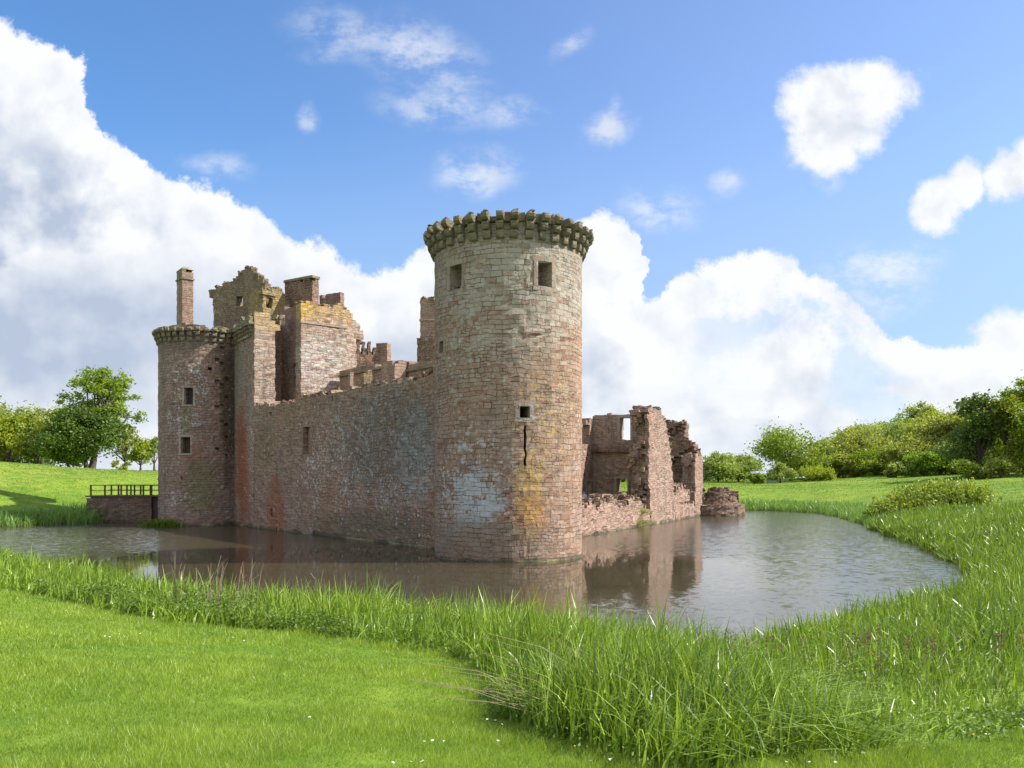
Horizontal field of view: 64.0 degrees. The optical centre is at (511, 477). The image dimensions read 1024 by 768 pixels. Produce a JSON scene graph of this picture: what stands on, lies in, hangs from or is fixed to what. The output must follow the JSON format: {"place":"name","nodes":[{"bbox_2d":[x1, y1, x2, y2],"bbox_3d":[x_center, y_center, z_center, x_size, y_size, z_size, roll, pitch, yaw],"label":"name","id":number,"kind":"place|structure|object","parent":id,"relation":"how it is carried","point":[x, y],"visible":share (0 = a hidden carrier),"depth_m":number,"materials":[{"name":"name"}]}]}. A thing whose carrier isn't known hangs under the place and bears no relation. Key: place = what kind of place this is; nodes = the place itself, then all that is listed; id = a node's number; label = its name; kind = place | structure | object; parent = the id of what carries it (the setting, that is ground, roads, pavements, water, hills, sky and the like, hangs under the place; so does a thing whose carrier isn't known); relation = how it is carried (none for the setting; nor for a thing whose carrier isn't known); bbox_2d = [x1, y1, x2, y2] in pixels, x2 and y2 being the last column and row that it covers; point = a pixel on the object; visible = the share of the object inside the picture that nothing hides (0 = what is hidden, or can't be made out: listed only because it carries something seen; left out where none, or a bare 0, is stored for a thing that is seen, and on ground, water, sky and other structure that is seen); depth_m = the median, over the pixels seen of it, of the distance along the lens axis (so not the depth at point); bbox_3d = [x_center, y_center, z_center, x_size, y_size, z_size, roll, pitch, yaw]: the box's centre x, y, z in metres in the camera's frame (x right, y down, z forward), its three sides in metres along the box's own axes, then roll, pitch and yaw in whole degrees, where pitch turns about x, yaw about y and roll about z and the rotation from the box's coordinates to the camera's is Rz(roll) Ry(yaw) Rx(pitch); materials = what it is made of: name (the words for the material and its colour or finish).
{"place":"outdoors","nodes":[
{"label":"outdoors","id":0,"kind":"place"},
{"bbox_2d":[0,510,970,646],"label":"water","id":1,"kind":"structure","parent":0,"point":[748,568],"depth_m":38.80,"materials":[{"name":"grey liquid"}]},
{"bbox_2d":[152,267,234,525],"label":"round tower","id":2,"kind":"structure","parent":1,"relation":"in","point":[196,429],"depth_m":71.13,"materials":[{"name":"stone"}]},
{"bbox_2d":[0,496,1004,536],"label":"reeds","id":3,"kind":"object","parent":1,"relation":"in","point":[849,510],"visible":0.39,"depth_m":75.47,"materials":[{"name":"green plant"}]},
{"bbox_2d":[423,208,593,562],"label":"round tower","id":4,"kind":"structure","parent":1,"relation":"in","point":[508,384],"depth_m":40.50,"materials":[{"name":"stone"}]},
{"bbox_2d":[0,499,1023,767],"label":"reeds","id":5,"kind":"object","parent":1,"relation":"in","point":[982,605],"visible":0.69,"depth_m":15.47,"materials":[{"name":"green plant"}]},
{"bbox_2d":[700,487,744,515],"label":"tower base","id":6,"kind":"object","parent":1,"relation":"in","point":[720,501],"visible":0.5,"depth_m":89.50,"materials":[{"name":"stone"}]},
{"bbox_2d":[0,462,1023,767],"bbox_3d":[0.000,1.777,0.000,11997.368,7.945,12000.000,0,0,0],"label":"ground","id":7,"kind":"structure","parent":0,"point":[74,486],"depth_m":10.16,"materials":[{"name":"green plant"}]},
{"bbox_2d":[0,396,36,461],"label":"tree","id":8,"kind":"object","parent":7,"relation":"on","point":[4,411],"visible":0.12,"depth_m":149.17,"materials":[{"name":"green plant"}]},
{"bbox_2d":[0,412,38,461],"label":"tree","id":9,"kind":"object","parent":7,"relation":"on","point":[11,426],"visible":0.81,"depth_m":133.49,"materials":[{"name":"green plant"}]},
{"bbox_2d":[0,420,52,463],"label":"tree","id":10,"kind":"object","parent":7,"relation":"on","point":[14,446],"visible":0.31,"depth_m":130.40,"materials":[{"name":"green plant"}]},
{"bbox_2d":[0,452,64,466],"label":"bush","id":11,"kind":"object","parent":7,"relation":"on","point":[33,461],"visible":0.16,"depth_m":156.97,"materials":[{"name":"green plant"}]},
{"bbox_2d":[10,400,58,464],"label":"tree","id":12,"kind":"object","parent":7,"relation":"on","point":[35,419],"visible":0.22,"depth_m":146.04,"materials":[{"name":"green plant"}]},
{"bbox_2d":[34,429,89,466],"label":"tree","id":13,"kind":"object","parent":7,"relation":"on","point":[74,460],"visible":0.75,"depth_m":124.71,"materials":[{"name":"green plant"}]},
{"bbox_2d":[21,398,139,467],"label":"tree","id":14,"kind":"object","parent":7,"relation":"on","point":[96,430],"visible":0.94,"depth_m":125.02,"materials":[{"name":"green plant"}]},
{"bbox_2d":[53,365,148,467],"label":"tree","id":15,"kind":"object","parent":7,"relation":"on","point":[101,385],"visible":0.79,"depth_m":131.16,"materials":[{"name":"green plant"}]},
{"bbox_2d":[110,460,119,467],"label":"bush","id":16,"kind":"object","parent":7,"relation":"on","point":[113,463],"visible":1,"depth_m":117.82,"materials":[{"name":"green plant"}]},
{"bbox_2d":[85,485,157,522],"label":"bridge","id":17,"kind":"structure","parent":7,"relation":"on","point":[142,507],"depth_m":76.21,"materials":[{"name":"stone"}]},
{"bbox_2d":[115,461,130,469],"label":"bush","id":18,"kind":"object","parent":7,"relation":"on","point":[124,466],"visible":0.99,"depth_m":117.74,"materials":[{"name":"green plant"}]},
{"bbox_2d":[105,427,149,469],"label":"tree","id":19,"kind":"object","parent":7,"relation":"on","point":[129,441],"visible":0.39,"depth_m":139.83,"materials":[{"name":"green plant"}]},
{"bbox_2d":[121,435,151,470],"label":"tree","id":20,"kind":"object","parent":7,"relation":"on","point":[143,456],"visible":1,"depth_m":135.67,"materials":[{"name":"green plant"}]},
{"bbox_2d":[145,436,157,469],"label":"tree","id":21,"kind":"object","parent":7,"relation":"on","point":[153,448],"visible":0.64,"depth_m":141.19,"materials":[{"name":"green plant"}]},
{"bbox_2d":[136,516,187,526],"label":"grass tussock","id":22,"kind":"object","parent":7,"relation":"on","point":[164,522],"depth_m":69.53,"materials":[{"name":"green plant"}]},
{"bbox_2d":[0,461,1023,509],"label":"field grass","id":23,"kind":"structure","parent":7,"relation":"on","point":[731,482],"depth_m":111.34,"materials":[{"name":"green plant"}]},
{"bbox_2d":[29,579,1023,767],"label":"nettles","id":24,"kind":"object","parent":7,"relation":"on","point":[335,628],"visible":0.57,"depth_m":13.03,"materials":[{"name":"green plant"}]},
{"bbox_2d":[173,557,1022,717],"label":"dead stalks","id":25,"kind":"object","parent":7,"relation":"on","point":[868,637],"visible":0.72,"depth_m":9.89,"materials":[{"name":"plant"}]},
{"bbox_2d":[703,450,743,481],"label":"bush","id":26,"kind":"object","parent":7,"relation":"on","point":[718,467],"visible":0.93,"depth_m":182.23,"materials":[{"name":"green plant"}]},
{"bbox_2d":[722,450,766,481],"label":"tree","id":27,"kind":"object","parent":7,"relation":"on","point":[748,463],"visible":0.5,"depth_m":187.00,"materials":[{"name":"green plant"}]},
{"bbox_2d":[471,626,1021,767],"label":"reed clump","id":28,"kind":"object","parent":7,"relation":"on","point":[780,701],"visible":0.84,"depth_m":7.04,"materials":[{"name":"green plant"}]},
{"bbox_2d":[745,472,768,483],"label":"bush","id":29,"kind":"object","parent":7,"relation":"on","point":[757,478],"visible":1,"depth_m":157.00,"materials":[{"name":"green plant"}]},
{"bbox_2d":[749,471,776,481],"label":"shed","id":30,"kind":"structure","parent":7,"relation":"on","point":[761,472],"depth_m":165.58,"materials":[{"name":"white"}]},
{"bbox_2d":[762,462,798,482],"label":"bush","id":31,"kind":"object","parent":7,"relation":"on","point":[779,470],"visible":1,"depth_m":158.87,"materials":[{"name":"green plant"}]},
{"bbox_2d":[744,416,845,480],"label":"tree","id":32,"kind":"object","parent":7,"relation":"on","point":[789,448],"visible":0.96,"depth_m":168.34,"materials":[{"name":"green plant"}]},
{"bbox_2d":[798,464,838,480],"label":"bush","id":33,"kind":"object","parent":7,"relation":"on","point":[817,472],"visible":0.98,"depth_m":158.71,"materials":[{"name":"green plant"}]},
{"bbox_2d":[796,434,865,478],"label":"tree","id":34,"kind":"object","parent":7,"relation":"on","point":[838,444],"visible":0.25,"depth_m":176.52,"materials":[{"name":"green plant"}]},
{"bbox_2d":[821,451,865,477],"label":"bush","id":35,"kind":"object","parent":7,"relation":"on","point":[841,462],"visible":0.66,"depth_m":168.40,"materials":[{"name":"green plant"}]},
{"bbox_2d":[846,423,869,475],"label":"tree","id":36,"kind":"object","parent":7,"relation":"on","point":[855,429],"visible":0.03,"depth_m":214.60,"materials":[{"name":"green plant"}]},
{"bbox_2d":[822,419,897,453],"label":"tree","id":37,"kind":"object","parent":7,"relation":"on","point":[862,439],"visible":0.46,"depth_m":178.80,"materials":[{"name":"green plant"}]},
{"bbox_2d":[846,448,888,476],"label":"bush","id":38,"kind":"object","parent":7,"relation":"on","point":[868,462],"visible":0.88,"depth_m":166.20,"materials":[{"name":"green plant"}]},
{"bbox_2d":[854,420,895,431],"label":"tree","id":39,"kind":"object","parent":7,"relation":"on","point":[884,422],"visible":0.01,"depth_m":199.18,"materials":[{"name":"green plant"}]},
{"bbox_2d":[870,441,895,463],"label":"tree","id":40,"kind":"object","parent":7,"relation":"on","point":[889,442],"visible":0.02,"depth_m":171.40,"materials":[{"name":"green plant"}]},
{"bbox_2d":[849,418,917,450],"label":"tree","id":41,"kind":"object","parent":7,"relation":"on","point":[888,430],"visible":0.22,"depth_m":183.38,"materials":[{"name":"green plant"}]},
{"bbox_2d":[882,461,909,477],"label":"bush","id":42,"kind":"object","parent":7,"relation":"on","point":[893,470],"visible":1,"depth_m":147.22,"materials":[{"name":"green plant"}]},
{"bbox_2d":[882,414,916,439],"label":"tree","id":43,"kind":"object","parent":7,"relation":"on","point":[904,421],"visible":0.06,"depth_m":188.29,"materials":[{"name":"green plant"}]},
{"bbox_2d":[880,432,943,474],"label":"tree","id":44,"kind":"object","parent":7,"relation":"on","point":[900,449],"visible":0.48,"depth_m":158.44,"materials":[{"name":"green plant"}]},
{"bbox_2d":[895,400,942,429],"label":"tree","id":45,"kind":"object","parent":7,"relation":"on","point":[912,412],"visible":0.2,"depth_m":198.73,"materials":[{"name":"green plant"}]},
{"bbox_2d":[901,449,945,476],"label":"bush","id":46,"kind":"object","parent":7,"relation":"on","point":[925,460],"visible":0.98,"depth_m":146.79,"materials":[{"name":"green plant"}]},
{"bbox_2d":[898,406,966,473],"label":"tree","id":47,"kind":"object","parent":7,"relation":"on","point":[917,427],"visible":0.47,"depth_m":163.31,"materials":[{"name":"green plant"}]},
{"bbox_2d":[862,477,1004,517],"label":"bush","id":48,"kind":"object","parent":7,"relation":"on","point":[930,492],"visible":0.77,"depth_m":69.83,"materials":[{"name":"green plant"}]},
{"bbox_2d":[917,439,993,474],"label":"tree","id":49,"kind":"object","parent":7,"relation":"on","point":[940,449],"visible":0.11,"depth_m":148.03,"materials":[{"name":"green plant"}]},
{"bbox_2d":[932,410,987,462],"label":"tree","id":50,"kind":"object","parent":7,"relation":"on","point":[954,419],"visible":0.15,"depth_m":158.01,"materials":[{"name":"green plant"}]},
{"bbox_2d":[943,458,986,478],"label":"bush","id":51,"kind":"object","parent":7,"relation":"on","point":[966,468],"visible":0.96,"depth_m":119.94,"materials":[{"name":"green plant"}]},
{"bbox_2d":[941,389,1012,465],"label":"tree","id":52,"kind":"object","parent":7,"relation":"on","point":[979,439],"visible":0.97,"depth_m":126.55,"materials":[{"name":"green plant"}]},
{"bbox_2d":[964,422,1021,472],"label":"tree","id":53,"kind":"object","parent":7,"relation":"on","point":[999,441],"visible":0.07,"depth_m":147.96,"materials":[{"name":"green plant"}]},
{"bbox_2d":[977,455,1020,477],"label":"bush","id":54,"kind":"object","parent":7,"relation":"on","point":[996,467],"visible":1,"depth_m":117.99,"materials":[{"name":"green plant"}]},
{"bbox_2d":[981,394,1023,474],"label":"tree","id":55,"kind":"object","parent":7,"relation":"on","point":[1002,408],"visible":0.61,"depth_m":124.78,"materials":[{"name":"green plant"}]},
{"bbox_2d":[983,436,1023,474],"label":"tree","id":56,"kind":"object","parent":7,"relation":"on","point":[1013,458],"visible":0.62,"depth_m":123.51,"materials":[{"name":"green plant"}]},
{"bbox_2d":[991,369,1023,444],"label":"tree","id":57,"kind":"object","parent":7,"relation":"on","point":[1006,393],"visible":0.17,"depth_m":127.29,"materials":[{"name":"green plant"}]},
{"bbox_2d":[1004,401,1023,456],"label":"tree","id":58,"kind":"object","parent":7,"relation":"on","point":[1018,430],"visible":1,"depth_m":121.46,"materials":[{"name":"green plant"}]},
{"bbox_2d":[0,0,1023,477],"label":"sky","id":59,"kind":"structure","parent":0,"point":[810,213],"materials":[{"name":"blue"}]},
{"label":"courtyard ground","id":60,"kind":"structure","parent":0,"visible":0},
{"bbox_2d":[208,265,363,526],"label":"gatehouse","id":61,"kind":"object","parent":60,"relation":"on","point":[296,340],"visible":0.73,"depth_m":71.47,"materials":[{"name":"stone"}]},
{"bbox_2d":[252,367,434,547],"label":"curtain wall","id":62,"kind":"structure","parent":60,"relation":"on","point":[354,462],"depth_m":55.81,"materials":[{"name":"stone"}]},
{"bbox_2d":[308,428,309,453],"bbox_3d":[-15.006,-2.773,61.279,0.895,2.235,1.057,0,0,0],"label":"blocked window","id":63,"kind":"structure","parent":62,"relation":"in","point":[308,428],"depth_m":61.58,"materials":[{"name":"stone"}]},
{"bbox_2d":[338,341,433,390],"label":"castle range","id":64,"kind":"structure","parent":60,"relation":"on","point":[377,363],"depth_m":67.19,"materials":[{"name":"stone"}]},
{"bbox_2d":[417,296,434,362],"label":"stair turret","id":65,"kind":"object","parent":60,"relation":"on","point":[425,345],"visible":0.19,"depth_m":80.28,"materials":[{"name":"stone"}]},
{"bbox_2d":[582,413,700,497],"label":"ruined building","id":66,"kind":"structure","parent":60,"relation":"on","point":[605,452],"depth_m":81.14,"materials":[{"name":"stone"}]},
{"bbox_2d":[582,405,702,535],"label":"curtain wall","id":67,"kind":"structure","parent":60,"relation":"on","point":[659,493],"depth_m":72.90,"materials":[{"name":"stone"}]},
{"bbox_2d":[637,508,651,513],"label":"tuft","id":68,"kind":"object","parent":67,"relation":"attached to","point":[643,512],"visible":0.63,"depth_m":69.90,"materials":[{"name":"green plant"}]},
{"bbox_2d":[637,520,653,524],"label":"weed tuft","id":69,"kind":"object","parent":60,"relation":"on","point":[642,522],"visible":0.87,"depth_m":69.03,"materials":[{"name":"green plant"}]}
]}

